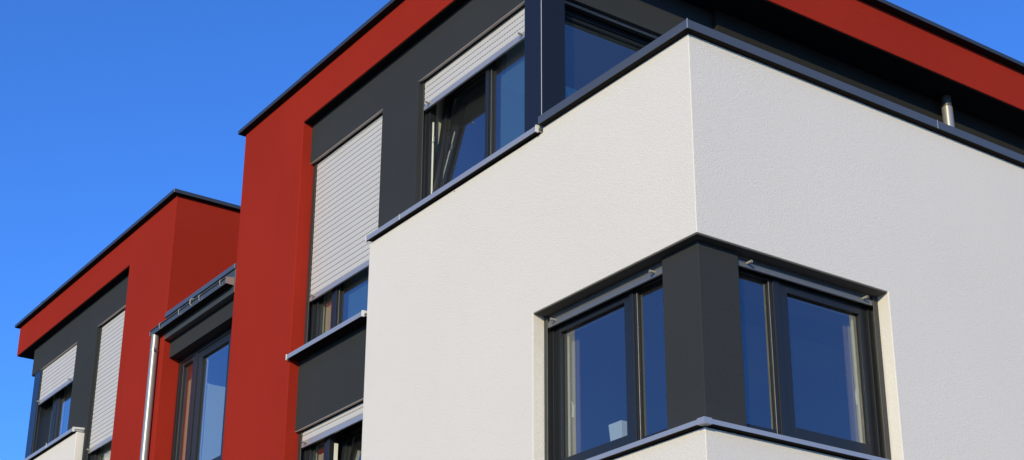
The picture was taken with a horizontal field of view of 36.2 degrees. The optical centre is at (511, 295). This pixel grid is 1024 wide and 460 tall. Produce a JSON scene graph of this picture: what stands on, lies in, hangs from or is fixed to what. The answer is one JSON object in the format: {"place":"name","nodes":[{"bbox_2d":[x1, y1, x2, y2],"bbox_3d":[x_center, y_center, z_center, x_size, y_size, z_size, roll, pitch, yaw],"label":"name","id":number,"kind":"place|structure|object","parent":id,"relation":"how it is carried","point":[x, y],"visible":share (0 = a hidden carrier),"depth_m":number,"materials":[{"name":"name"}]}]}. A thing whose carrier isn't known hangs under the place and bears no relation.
{"place":"outdoors","nodes":[
{"label":"outdoors","id":0,"kind":"place"},
{"bbox_2d":[15,188,240,459],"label":"apartment building","id":1,"kind":"structure","parent":0,"point":[84,343],"depth_m":18.80,"materials":[{"name":"paint"}]},
{"bbox_2d":[42,382,72,446],"bbox_3d":[-5.956,1.502,20.634,0.074,1.340,1.560,15,-26,-32],"label":"window","id":2,"kind":"structure","parent":1,"relation":"in","point":[58,406],"depth_m":20.63,"materials":[{"name":"clear glass"}]},
{"bbox_2d":[90,441,111,459],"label":"window","id":3,"kind":"structure","parent":1,"relation":"in","point":[103,452],"depth_m":18.90,"materials":[{"name":"clear glass"}]},
{"bbox_2d":[0,0,1023,459],"label":"sky","id":4,"kind":"structure","parent":0,"point":[108,108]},
{"bbox_2d":[609,420,626,440],"bbox_3d":[0.745,0.995,10.722,0.100,0.240,0.142,15,-26,-32],"label":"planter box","id":5,"kind":"object","parent":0,"point":[618,429],"visible":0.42,"depth_m":10.70,"materials":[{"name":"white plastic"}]},
{"bbox_2d":[222,0,1023,459],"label":"apartment building","id":6,"kind":"structure","parent":0,"point":[724,230],"depth_m":11.89,"materials":[{"name":"paint"}]},
{"bbox_2d":[309,282,343,341],"bbox_3d":[-1.487,-0.513,14.567,0.085,2.020,1.375,15,-26,-32],"label":"window","id":7,"kind":"structure","parent":6,"relation":"in","point":[317,313],"depth_m":14.73,"materials":[{"name":"clear glass"}]},
{"bbox_2d":[302,421,362,459],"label":"window","id":8,"kind":"structure","parent":6,"relation":"in","point":[309,452],"depth_m":14.02,"materials":[{"name":"clear glass"}]},
{"bbox_2d":[424,54,506,197],"bbox_3d":[-0.200,-1.455,13.095,0.221,1.340,1.630,15,-26,-32],"label":"window","id":9,"kind":"structure","parent":6,"relation":"in","point":[494,73],"depth_m":13.51,"materials":[{"name":"black metal"}]},
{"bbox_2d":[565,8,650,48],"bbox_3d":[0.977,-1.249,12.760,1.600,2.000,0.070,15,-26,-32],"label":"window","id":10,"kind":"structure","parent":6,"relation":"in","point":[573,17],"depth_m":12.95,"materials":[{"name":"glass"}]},
{"bbox_2d":[550,275,667,459],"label":"window","id":11,"kind":"structure","parent":6,"relation":"in","point":[630,301],"depth_m":10.85,"materials":[{"name":"black metal"}]},
{"bbox_2d":[738,266,884,457],"bbox_3d":[1.941,0.486,10.506,1.360,1.238,0.146,15,-26,-32],"label":"window","id":12,"kind":"structure","parent":6,"relation":"in","point":[777,291],"depth_m":10.56,"materials":[{"name":"black metal"}]},
{"label":"ground","id":13,"kind":"structure","parent":0,"visible":0},
{"bbox_2d":[140,263,235,459],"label":"connecting building","id":14,"kind":"structure","parent":13,"relation":"on","point":[195,327],"depth_m":16.86,"materials":[{"name":"metal"}]},
{"bbox_2d":[171,327,231,459],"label":"window","id":15,"kind":"structure","parent":14,"relation":"in","point":[200,357],"depth_m":16.83,"materials":[{"name":"black glass"}]}
]}

